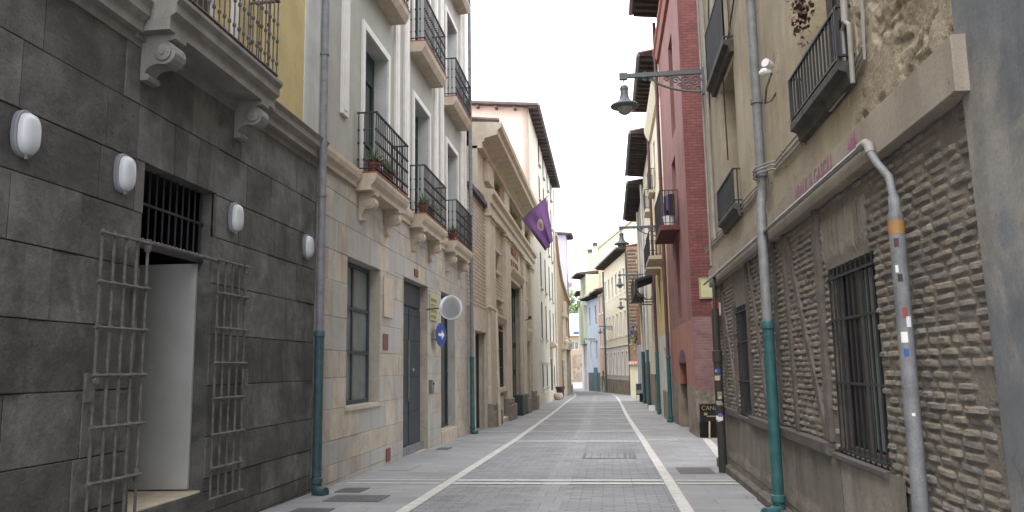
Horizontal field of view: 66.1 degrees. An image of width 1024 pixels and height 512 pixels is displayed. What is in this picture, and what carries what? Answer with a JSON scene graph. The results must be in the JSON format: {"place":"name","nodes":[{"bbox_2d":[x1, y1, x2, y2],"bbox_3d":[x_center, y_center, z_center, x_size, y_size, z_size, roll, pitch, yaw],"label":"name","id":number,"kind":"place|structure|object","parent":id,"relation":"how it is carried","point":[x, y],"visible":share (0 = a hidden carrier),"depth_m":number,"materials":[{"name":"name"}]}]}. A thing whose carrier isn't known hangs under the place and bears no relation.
{"place":"outdoors","nodes":[
{"label":"outdoors","id":0,"kind":"place"},
{"bbox_2d":[261,393,574,511],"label":"pavement slabs","id":1,"kind":"structure","parent":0,"point":[439,466],"depth_m":14.24,"materials":[{"name":"stone"}]},
{"bbox_2d":[289,508,334,511],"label":"manhole cover","id":2,"kind":"object","parent":1,"relation":"on","point":[313,510],"visible":0.96,"depth_m":10.09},
{"bbox_2d":[334,487,368,492],"bbox_3d":[-2.435,3.582,12.004,0.400,0.052,0.500,-2,-8,7],"label":"manhole cover","id":3,"kind":"object","parent":1,"relation":"on","point":[351,490],"visible":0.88,"depth_m":11.92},
{"bbox_2d":[322,495,389,501],"bbox_3d":[-2.191,3.439,11.129,0.800,0.053,0.600,-2,-8,7],"label":"manhole cover","id":4,"kind":"object","parent":1,"relation":"on","point":[356,498],"visible":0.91,"depth_m":11.07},
{"bbox_2d":[554,392,562,399],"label":"planter","id":5,"kind":"object","parent":1,"relation":"on","point":[558,396],"visible":0.99,"depth_m":62.30,"materials":[{"name":"stone"}]},
{"bbox_2d":[556,387,564,398],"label":"planter","id":6,"kind":"object","parent":1,"relation":"on","point":[560,389],"visible":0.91,"depth_m":65.31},
{"bbox_2d":[409,389,680,511],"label":"road setts","id":7,"kind":"structure","parent":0,"point":[537,452],"depth_m":13.83,"materials":[{"name":"stone"}]},
{"bbox_2d":[396,393,575,511],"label":"white kerb line","id":8,"kind":"object","parent":7,"relation":"on","point":[423,498],"visible":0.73,"depth_m":13.99,"materials":[{"name":"stone"}]},
{"bbox_2d":[348,479,738,483],"bbox_3d":[0.452,3.634,12.678,6.284,0.010,0.600,-2,-8,7],"label":"white cross band","id":9,"kind":"object","parent":7,"relation":"on","point":[554,482],"visible":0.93,"depth_m":12.66,"materials":[{"name":"stone"}]},
{"bbox_2d":[525,391,596,511],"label":"drain channel","id":10,"kind":"object","parent":7,"relation":"on","point":[548,497],"visible":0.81,"depth_m":13.94,"materials":[{"name":"stone"}]},
{"bbox_2d":[451,440,677,442],"bbox_3d":[1.495,4.968,21.110,6.292,0.010,0.600,-2,-8,7],"label":"white cross band","id":11,"kind":"object","parent":7,"relation":"on","point":[604,441],"visible":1,"depth_m":21.04,"materials":[{"name":"stone"}]},
{"bbox_2d":[478,430,668,431],"bbox_3d":[1.977,5.621,25.232,6.350,0.010,0.600,-2,-8,7],"label":"white cross band","id":12,"kind":"object","parent":7,"relation":"on","point":[593,431],"visible":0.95,"depth_m":25.10,"materials":[{"name":"stone"}]},
{"bbox_2d":[503,423,652,424],"bbox_3d":[2.457,6.274,29.354,6.414,0.010,0.600,-2,-8,7],"label":"white cross band","id":13,"kind":"object","parent":7,"relation":"on","point":[589,424],"visible":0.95,"depth_m":29.24,"materials":[{"name":"stone"}]},
{"bbox_2d":[524,418,658,419],"bbox_3d":[2.937,6.926,33.476,6.476,0.010,0.600,-2,-8,7],"label":"white cross band","id":14,"kind":"object","parent":7,"relation":"on","point":[590,418],"visible":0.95,"depth_m":33.52,"materials":[{"name":"stone"}]},
{"bbox_2d":[565,414,623,414],"bbox_3d":[3.433,7.595,37.695,6.531,0.010,0.600,-2,-8,7],"label":"white cross band","id":15,"kind":"object","parent":7,"relation":"on","point":[584,414],"visible":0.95,"depth_m":37.80,"materials":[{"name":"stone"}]},
{"bbox_2d":[583,453,626,457],"bbox_3d":[1.996,4.297,16.952,0.920,0.023,1.200,-2,-8,7],"label":"manhole cover","id":16,"kind":"object","parent":7,"relation":"on","point":[604,455],"visible":1,"depth_m":16.98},
{"bbox_2d":[628,452,635,457],"bbox_3d":[2.587,4.286,16.931,0.140,0.025,1.300,-2,-8,7],"label":"manhole cover","id":17,"kind":"object","parent":7,"relation":"on","point":[632,455],"visible":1,"depth_m":16.90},
{"bbox_2d":[577,389,693,511],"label":"white kerb line","id":18,"kind":"object","parent":7,"relation":"on","point":[682,503],"visible":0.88,"depth_m":13.58,"materials":[{"name":"stone"}]},
{"bbox_2d":[466,0,656,303],"label":"sky","id":19,"kind":"structure","parent":0,"point":[568,57],"materials":[{"name":"white"}]},
{"bbox_2d":[573,382,582,387],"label":"square paving","id":20,"kind":"structure","parent":0,"point":[577,384],"depth_m":131.15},
{"bbox_2d":[569,289,580,313],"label":"tree","id":21,"kind":"object","parent":20,"relation":"on","point":[574,307],"visible":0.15,"depth_m":175.50,"materials":[{"name":"green plant"}]},
{"bbox_2d":[570,314,581,381],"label":"building","id":22,"kind":"structure","parent":20,"relation":"on","point":[576,363],"depth_m":158.47,"materials":[{"name":"paint"}]},
{"bbox_2d":[571,342,578,349],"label":"window","id":23,"kind":"structure","parent":22,"relation":"in","point":[575,345],"depth_m":158.79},
{"bbox_2d":[573,388,765,511],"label":"pavement slabs","id":24,"kind":"structure","parent":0,"point":[688,449],"depth_m":15.50,"materials":[{"name":"stone"}]},
{"bbox_2d":[636,384,642,400],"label":"chalk board","id":25,"kind":"object","parent":24,"relation":"on","point":[638,388],"visible":0.54,"depth_m":56.50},
{"bbox_2d":[676,467,715,473],"bbox_3d":[3.247,3.818,13.965,0.600,0.058,0.900,-2,-8,7],"label":"manhole cover","id":26,"kind":"object","parent":24,"relation":"on","point":[694,470],"visible":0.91,"depth_m":13.90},
{"bbox_2d":[698,403,716,438],"bbox_3d":[5.528,4.522,21.636,0.770,0.962,0.771,-2,-8,7],"label":"sandwich board","id":27,"kind":"object","parent":24,"relation":"on","point":[707,421],"visible":0.64,"depth_m":21.58,"materials":[{"name":"black"}]},
{"bbox_2d":[703,439,717,456],"bbox_3d":[4.690,4.459,18.173,0.200,0.109,6.723,-2,-8,10],"label":"white kerb line","id":28,"kind":"object","parent":24,"relation":"on","point":[713,447],"visible":0.64,"depth_m":18.90,"materials":[{"name":"stone"}]},
{"bbox_2d":[663,215,675,224],"bbox_3d":[5.139,-1.125,25.724,0.420,0.330,0.420,-2,-8,7],"label":"bucket","id":29,"kind":"object","parent":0,"point":[672,218],"visible":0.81,"depth_m":25.57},
{"bbox_3d":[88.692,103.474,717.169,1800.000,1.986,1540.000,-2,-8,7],"label":"ground","id":30,"kind":"structure","parent":0,"visible":0},
{"bbox_2d":[0,0,329,511],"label":"stone building","id":31,"kind":"structure","parent":30,"relation":"on","point":[156,337],"depth_m":8.37,"materials":[{"name":"stone"}]},
{"bbox_2d":[10,110,41,158],"bbox_3d":[-3.766,-0.946,6.134,0.118,0.390,0.244,-2,-8,7],"label":"wall lamp","id":32,"kind":"object","parent":31,"relation":"attached to","point":[25,134],"visible":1,"depth_m":6.07,"materials":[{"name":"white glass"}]},
{"bbox_2d":[113,153,135,194],"bbox_3d":[-3.612,-0.769,7.382,0.118,0.390,0.244,-2,-8,7],"label":"wall lamp","id":33,"kind":"object","parent":31,"relation":"attached to","point":[124,175],"visible":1,"depth_m":7.31,"materials":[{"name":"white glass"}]},
{"bbox_2d":[128,264,197,489],"bbox_3d":[-4.099,1.342,8.875,1.001,2.510,0.147,-2,-8,7],"label":"door leaf","id":34,"kind":"structure","parent":31,"relation":"in","point":[169,349],"depth_m":8.86,"materials":[{"name":"metal"}]},
{"bbox_2d":[194,0,215,16],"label":"window","id":35,"kind":"structure","parent":31,"relation":"in","point":[199,1],"depth_m":9.67,"materials":[{"name":"white glass"}]},
{"bbox_2d":[228,202,243,233],"bbox_3d":[-3.341,-0.459,9.574,0.118,0.390,0.244,-2,-8,7],"label":"wall lamp","id":36,"kind":"object","parent":31,"relation":"attached to","point":[235,217],"visible":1,"depth_m":9.50,"materials":[{"name":"white glass"}]},
{"bbox_2d":[302,234,313,259],"bbox_3d":[-3.058,-0.135,11.864,0.118,0.390,0.244,-2,-8,7],"label":"wall lamp","id":37,"kind":"object","parent":31,"relation":"attached to","point":[308,246],"visible":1,"depth_m":11.78,"materials":[{"name":"white glass"}]},
{"bbox_2d":[311,0,329,495],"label":"drainpipe","id":38,"kind":"object","parent":31,"relation":"attached to","point":[317,489],"visible":0.98,"depth_m":11.98,"materials":[{"name":"metal"}]},
{"bbox_2d":[310,0,472,492],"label":"apartment building","id":39,"kind":"structure","parent":30,"relation":"on","point":[399,93],"depth_m":16.68,"materials":[{"name":"beige stone"}]},
{"bbox_2d":[346,261,369,404],"bbox_3d":[-2.976,1.435,14.613,0.050,2.600,2.000,-2,-8,7],"label":"window","id":40,"kind":"structure","parent":39,"relation":"in","point":[358,278],"depth_m":14.98,"materials":[{"name":"glass"}]},
{"bbox_2d":[365,51,373,170],"bbox_3d":[-3.040,-2.809,15.832,0.050,2.950,1.600,-2,-8,7],"label":"window","id":41,"kind":"structure","parent":39,"relation":"in","point":[369,92],"depth_m":16.44,"materials":[{"name":"black glass"}]},
{"bbox_2d":[363,148,392,171],"bbox_3d":[-2.513,-1.770,14.624,0.656,0.534,0.627,1,-8,-15],"label":"potted plant","id":42,"kind":"object","parent":39,"relation":"on","point":[372,163],"visible":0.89,"depth_m":14.51,"materials":[{"name":"plant"}]},
{"bbox_2d":[383,334,387,349],"bbox_3d":[-2.553,1.734,15.897,0.017,0.320,0.350,-2,-8,7],"label":"wall plate","id":43,"kind":"object","parent":39,"relation":"attached to","point":[385,341],"depth_m":15.86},
{"bbox_2d":[383,276,392,318],"bbox_3d":[-2.546,0.857,16.194,0.017,0.820,0.650,-2,-8,7],"label":"wall plate","id":44,"kind":"object","parent":39,"relation":"attached to","point":[387,297],"depth_m":16.14,"materials":[{"name":"stone"}]},
{"bbox_2d":[386,447,390,461],"bbox_3d":[-2.487,3.996,15.829,0.017,0.260,0.280,-2,-8,7],"label":"wall plate","id":45,"kind":"object","parent":39,"relation":"attached to","point":[388,454],"depth_m":15.81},
{"bbox_2d":[380,160,400,178],"bbox_3d":[-2.497,-1.666,15.441,0.744,0.559,0.732,-2,-8,7],"label":"potted plant","id":46,"kind":"object","parent":39,"relation":"on","point":[392,172],"visible":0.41,"depth_m":15.37,"materials":[{"name":"plant"}]},
{"bbox_2d":[403,281,419,446],"bbox_3d":[-2.428,2.591,18.436,0.140,3.980,2.370,-2,-8,7],"label":"door","id":47,"kind":"structure","parent":39,"relation":"in","point":[411,298],"depth_m":18.69,"materials":[{"name":"wood"}]},
{"bbox_2d":[415,115,417,212],"bbox_3d":[-2.567,-2.267,19.665,0.050,2.950,1.600,-2,-8,7],"label":"window","id":48,"kind":"structure","parent":39,"relation":"in","point":[416,119],"depth_m":20.41,"materials":[{"name":"grey glass"}]},
{"bbox_2d":[416,0,417,39],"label":"window","id":49,"kind":"structure","parent":39,"relation":"in","point":[416,0],"depth_m":20.97,"materials":[{"name":"grey glass"}]},
{"bbox_2d":[412,192,434,212],"bbox_3d":[-2.087,-1.257,18.399,0.700,0.576,0.638,6,-11,-41],"label":"potted plant","id":50,"kind":"object","parent":39,"relation":"on","point":[422,204],"visible":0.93,"depth_m":18.33,"materials":[{"name":"plant"}]},
{"bbox_2d":[428,380,433,393],"bbox_3d":[-2.010,3.264,19.653,0.118,0.340,0.190,-2,-8,7],"label":"letter box","id":51,"kind":"object","parent":39,"relation":"attached to","point":[430,386],"visible":1,"depth_m":19.57,"materials":[{"name":"metal"}]},
{"bbox_2d":[429,294,436,321],"bbox_3d":[-2.028,1.346,20.364,0.028,0.660,0.830,-2,-8,7],"label":"sign","id":52,"kind":"object","parent":39,"relation":"attached to","point":[432,304],"visible":0.91,"depth_m":20.26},
{"bbox_2d":[433,323,445,346],"bbox_3d":[-1.931,2.035,20.323,0.235,0.620,0.620,-4,-9,19],"label":"arrow sign","id":53,"kind":"object","parent":39,"relation":"attached to","point":[440,330],"visible":1,"depth_m":20.27,"materials":[{"name":"metal"}]},
{"bbox_2d":[426,295,461,318],"bbox_3d":[-1.756,1.276,19.347,1.010,0.590,0.425,-4,-9,22],"label":"traffic mirror","id":54,"kind":"object","parent":39,"relation":"attached to","point":[450,307],"visible":1,"depth_m":19.21,"materials":[{"name":"metal"}]},
{"bbox_2d":[441,295,447,427],"bbox_3d":[-2.031,2.945,22.143,0.050,3.720,1.950,-2,-8,7],"label":"shop door","id":55,"kind":"structure","parent":39,"relation":"in","point":[444,349],"depth_m":22.76,"materials":[{"name":"black glass"}]},
{"bbox_2d":[446,225,460,238],"bbox_3d":[-1.680,-0.684,22.319,0.705,0.541,0.707,-2,-8,7],"label":"potted plant","id":56,"kind":"object","parent":39,"relation":"on","point":[454,234],"visible":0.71,"depth_m":22.19,"materials":[{"name":"ceramic"}]},
{"bbox_2d":[467,0,478,433],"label":"drainpipe","id":57,"kind":"object","parent":39,"relation":"attached to","point":[472,392],"visible":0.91,"depth_m":25.44,"materials":[{"name":"metal"}]},
{"bbox_2d":[467,117,538,433],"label":"stone building","id":58,"kind":"structure","parent":30,"relation":"on","point":[504,255],"depth_m":32.21,"materials":[{"name":"stone"}]},
{"bbox_2d":[475,333,478,427],"bbox_3d":[-1.359,4.390,27.223,0.050,3.480,2.400,-2,-8,7],"label":"side door","id":59,"kind":"structure","parent":58,"relation":"in","point":[476,335],"depth_m":28.20,"materials":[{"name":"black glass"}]},
{"bbox_2d":[486,304,500,425],"bbox_3d":[-0.681,3.987,28.810,0.185,4.409,0.671,-8,-11,39],"label":"drainpipe","id":60,"kind":"object","parent":58,"relation":"attached to","point":[497,362],"visible":1,"depth_m":28.94,"materials":[{"name":"metal"}]},
{"bbox_2d":[494,182,503,195],"bbox_3d":[-0.680,-2.727,31.763,0.930,0.735,0.980,-2,-8,7],"label":"potted plant","id":61,"kind":"object","parent":58,"relation":"on","point":[496,187],"visible":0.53,"depth_m":31.71,"materials":[{"name":"plant"}]},
{"bbox_2d":[498,325,503,385],"bbox_3d":[-0.631,4.066,31.884,0.255,2.523,2.450,-2,-8,7],"label":"window","id":62,"kind":"structure","parent":58,"relation":"in","point":[500,334],"depth_m":32.39,"materials":[{"name":"metal"}]},
{"bbox_2d":[511,288,515,394],"bbox_3d":[-0.150,4.681,37.731,0.110,6.650,4.830,-2,-8,7],"label":"tall door","id":63,"kind":"structure","parent":58,"relation":"in","point":[512,290],"depth_m":39.52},
{"bbox_2d":[517,194,552,249],"bbox_3d":[0.976,-1.604,37.799,1.945,2.674,0.456,-2,-8,7],"label":"flag","id":64,"kind":"object","parent":58,"relation":"attached to","point":[536,219],"visible":0.99,"depth_m":37.74,"materials":[{"name":"fabric"}]},
{"bbox_2d":[466,99,560,406],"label":"white building","id":65,"kind":"structure","parent":30,"relation":"on","point":[523,123],"depth_m":53.03,"materials":[{"name":"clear paint"}]},
{"bbox_2d":[540,252,543,289],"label":"window","id":66,"kind":"structure","parent":65,"relation":"in","point":[542,288],"depth_m":54.45,"materials":[{"name":"grey glass"}]},
{"bbox_2d":[541,302,544,339],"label":"window","id":67,"kind":"structure","parent":65,"relation":"in","point":[541,302],"depth_m":54.00,"materials":[{"name":"grey glass"}]},
{"bbox_2d":[551,359,552,390],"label":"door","id":68,"kind":"structure","parent":65,"relation":"in","point":[551,359],"depth_m":61.46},
{"bbox_2d":[553,233,572,395],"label":"church front","id":69,"kind":"structure","parent":30,"relation":"on","point":[563,327],"depth_m":75.78,"materials":[{"name":"beige stone"}]},
{"bbox_2d":[555,231,573,294],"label":"lavender building","id":70,"kind":"structure","parent":30,"relation":"on","point":[563,237],"depth_m":101.07,"materials":[{"name":"paint"}]},
{"bbox_2d":[568,273,573,310],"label":"tower block","id":71,"kind":"structure","parent":30,"relation":"on","point":[570,280],"depth_m":263.07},
{"bbox_2d":[571,242,598,390],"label":"green house","id":72,"kind":"structure","parent":30,"relation":"on","point":[589,280],"depth_m":101.14,"materials":[{"name":"clear paint"}]},
{"bbox_2d":[578,294,599,391],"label":"blue house","id":73,"kind":"structure","parent":30,"relation":"on","point":[593,346],"depth_m":95.80,"materials":[{"name":"clear paint"}]},
{"bbox_2d":[589,270,606,391],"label":"orange house","id":74,"kind":"structure","parent":30,"relation":"on","point":[598,291],"depth_m":91.25,"materials":[{"name":"paint"}]},
{"bbox_2d":[594,243,639,394],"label":"corner house","id":75,"kind":"structure","parent":30,"relation":"on","point":[619,350],"depth_m":79.43,"materials":[{"name":"paint"}]},
{"bbox_2d":[598,221,636,262],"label":"lime gable house","id":76,"kind":"structure","parent":30,"relation":"on","point":[606,246],"depth_m":107.37,"materials":[{"name":"paint"}]},
{"bbox_2d":[629,361,638,397],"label":"yard wall","id":77,"kind":"structure","parent":30,"relation":"on","point":[633,373],"depth_m":66.45,"materials":[{"name":"paint"}]},
{"bbox_2d":[623,178,650,403],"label":"rose house","id":78,"kind":"structure","parent":30,"relation":"on","point":[631,208],"depth_m":52.66,"materials":[{"name":"paint"}]},
{"bbox_2d":[617,298,637,309],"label":"street lamp","id":79,"kind":"object","parent":78,"relation":"attached to","point":[620,307],"visible":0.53,"depth_m":58.76,"materials":[{"name":"metal"}]},
{"bbox_2d":[615,274,642,287],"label":"street lamp","id":80,"kind":"object","parent":78,"relation":"attached to","point":[619,285],"visible":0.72,"depth_m":47.74,"materials":[{"name":"metal"}]},
{"bbox_2d":[628,318,637,352],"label":"hanging plant","id":81,"kind":"object","parent":78,"relation":"attached to","point":[634,332],"visible":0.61,"depth_m":58.77,"materials":[{"name":"green plant"}]},
{"bbox_2d":[636,212,645,403],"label":"drainpipe","id":82,"kind":"object","parent":78,"relation":"attached to","point":[641,329],"visible":0.97,"depth_m":52.37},
{"bbox_2d":[639,178,650,406],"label":"drainpipe","id":83,"kind":"object","parent":78,"relation":"attached to","point":[647,350],"visible":0.88,"depth_m":46.88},
{"bbox_2d":[625,127,660,410],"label":"cream house","id":84,"kind":"structure","parent":30,"relation":"on","point":[636,164],"depth_m":42.42,"materials":[{"name":"paint"}]},
{"bbox_2d":[631,49,673,421],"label":"ochre house","id":85,"kind":"structure","parent":30,"relation":"on","point":[643,97],"depth_m":35.13,"materials":[{"name":"yellow paint"}]},
{"bbox_2d":[647,140,660,413],"bbox_3d":[6.824,0.438,38.065,0.206,14.274,0.193,-2,-8,7],"label":"drainpipe","id":86,"kind":"object","parent":85,"relation":"attached to","point":[655,317],"visible":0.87,"depth_m":37.69,"materials":[{"name":"metal"}]},
{"bbox_2d":[629,0,714,436],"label":"red building","id":87,"kind":"structure","parent":30,"relation":"on","point":[684,238],"depth_m":23.81,"materials":[{"name":"paint"}]},
{"bbox_2d":[614,225,655,248],"bbox_3d":[4.826,-0.726,29.319,2.055,0.870,0.570,-2,-8,7],"label":"street lamp","id":88,"kind":"object","parent":87,"relation":"attached to","point":[621,243],"visible":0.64,"depth_m":29.31,"materials":[{"name":"metal"}]},
{"bbox_2d":[652,22,672,422],"bbox_3d":[5.900,-1.573,31.030,0.231,16.060,0.193,1,-8,-13],"label":"drainpipe","id":89,"kind":"object","parent":87,"relation":"attached to","point":[669,385],"visible":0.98,"depth_m":30.71,"materials":[{"name":"metal"}]},
{"bbox_2d":[663,194,674,221],"bbox_3d":[5.288,-1.442,26.896,0.320,0.826,2.850,-2,-8,7],"label":"laundry","id":90,"kind":"object","parent":87,"relation":"hanging from","point":[669,201],"visible":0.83,"depth_m":25.58,"materials":[{"name":"fabric"}]},
{"bbox_2d":[679,350,685,362],"bbox_3d":[5.812,4.593,25.799,0.353,3.050,2.600,-2,-8,7],"label":"doorway","id":91,"kind":"structure","parent":87,"relation":"in","point":[682,359],"depth_m":25.88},
{"bbox_2d":[699,278,712,298],"bbox_3d":[5.621,0.918,22.520,0.520,0.600,0.043,-2,-8,7],"label":"yellow plate","id":92,"kind":"object","parent":87,"relation":"attached to","point":[705,291],"visible":0.59,"depth_m":22.51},
{"bbox_2d":[699,0,1023,511],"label":"old building","id":93,"kind":"structure","parent":30,"relation":"on","point":[930,105],"depth_m":6.08,"materials":[{"name":"brick"}]},
{"bbox_2d":[610,67,704,114],"bbox_3d":[2.845,-3.227,15.469,1.835,0.870,0.570,-2,-8,7],"label":"street lamp","id":94,"kind":"object","parent":93,"relation":"attached to","point":[624,104],"visible":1,"depth_m":15.44,"materials":[{"name":"metal"}]},
{"bbox_2d":[696,0,715,265],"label":"conduit","id":95,"kind":"object","parent":93,"relation":"attached to","point":[709,139],"visible":1,"depth_m":14.99,"materials":[{"name":"metal"}]},
{"bbox_2d":[711,300,720,318],"bbox_3d":[3.751,0.987,14.445,0.130,0.330,0.520,-2,-8,7],"label":"alarm box","id":96,"kind":"object","parent":93,"relation":"attached to","point":[718,304],"visible":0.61,"depth_m":14.22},
{"bbox_2d":[711,276,726,472],"bbox_3d":[3.636,2.054,13.906,0.170,3.463,0.262,-2,-8,7],"label":"corner post","id":97,"kind":"object","parent":93,"relation":"attached to","point":[719,403],"visible":0.96,"depth_m":13.77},
{"bbox_2d":[722,0,734,159],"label":"cable","id":98,"kind":"object","parent":93,"relation":"attached to","point":[724,90],"visible":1,"depth_m":12.83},
{"bbox_2d":[735,304,751,416],"bbox_3d":[3.621,1.607,12.095,0.132,1.700,1.100,-2,-8,7],"label":"window","id":99,"kind":"structure","parent":93,"relation":"in","point":[742,311],"depth_m":12.24,"materials":[{"name":"black glass"}]},
{"bbox_2d":[745,0,785,511],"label":"drainpipe","id":100,"kind":"object","parent":93,"relation":"attached to","point":[778,497],"visible":1,"depth_m":9.44,"materials":[{"name":"metal"}]},
{"bbox_2d":[750,98,762,104],"bbox_3d":[3.096,-1.954,9.967,0.156,0.060,0.152,-2,-8,7],"label":"pipe collar","id":101,"kind":"object","parent":100,"relation":"attached to","point":[755,100],"visible":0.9,"depth_m":9.91,"materials":[{"name":"metal"}]},
{"bbox_2d":[755,171,766,177],"bbox_3d":[3.111,-1.013,9.832,0.156,0.060,0.152,-2,-8,7],"label":"pipe collar","id":102,"kind":"object","parent":100,"relation":"attached to","point":[763,174],"visible":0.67,"depth_m":9.77,"materials":[{"name":"metal"}]},
{"bbox_2d":[726,141,806,232],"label":"cable hooks","id":103,"kind":"object","parent":93,"relation":"attached to","point":[767,176],"visible":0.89,"depth_m":9.60,"materials":[{"name":"metal"}]},
{"bbox_2d":[759,58,775,103],"bbox_3d":[2.951,-2.022,9.099,0.188,0.395,0.607,-4,-9,20],"label":"floodlight","id":104,"kind":"object","parent":93,"relation":"attached to","point":[767,64],"visible":1,"depth_m":9.06,"materials":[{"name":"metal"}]},
{"bbox_2d":[705,0,862,249],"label":"cable","id":105,"kind":"object","parent":93,"relation":"attached to","point":[796,135],"visible":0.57,"depth_m":9.06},
{"bbox_2d":[705,0,863,251],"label":"cable","id":106,"kind":"object","parent":93,"relation":"attached to","point":[856,67],"visible":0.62,"depth_m":8.66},
{"bbox_2d":[705,12,865,253],"bbox_3d":[3.251,-0.925,11.069,0.162,0.451,10.310,-2,-8,7],"label":"cable","id":107,"kind":"object","parent":93,"relation":"attached to","point":[856,74],"visible":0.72,"depth_m":6.75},
{"bbox_2d":[786,0,818,53],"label":"dried flowers","id":108,"kind":"object","parent":93,"relation":"hanging from","point":[799,9],"visible":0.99,"depth_m":7.44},
{"bbox_2d":[795,154,830,200],"bbox_3d":[2.836,-0.699,7.456,0.001,0.185,1.351,-2,-8,7],"label":"graffiti","id":109,"kind":"object","parent":93,"relation":"attached to","point":[821,176],"visible":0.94,"depth_m":7.28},
{"bbox_2d":[703,139,929,511],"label":"steel conduit","id":110,"kind":"object","parent":93,"relation":"attached to","point":[909,377],"visible":1,"depth_m":5.16,"materials":[{"name":"metal"}]},
{"bbox_2d":[825,0,841,64],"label":"window","id":111,"kind":"structure","parent":93,"relation":"in","point":[830,4],"depth_m":7.92,"materials":[{"name":"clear glass"}]},
{"bbox_2d":[840,0,855,83],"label":"conduit","id":112,"kind":"object","parent":93,"relation":"attached to","point":[844,14],"visible":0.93,"depth_m":6.28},
{"bbox_2d":[848,130,855,151],"bbox_3d":[2.683,-0.894,6.215,0.002,0.170,0.220,-2,-8,7],"label":"graffiti","id":113,"kind":"object","parent":93,"relation":"attached to","point":[851,144],"visible":0.86,"depth_m":6.20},
{"bbox_2d":[826,251,890,469],"bbox_3d":[2.948,0.870,6.635,0.132,1.670,1.300,-2,-8,7],"label":"window","id":114,"kind":"structure","parent":93,"relation":"in","point":[857,384],"depth_m":6.72,"materials":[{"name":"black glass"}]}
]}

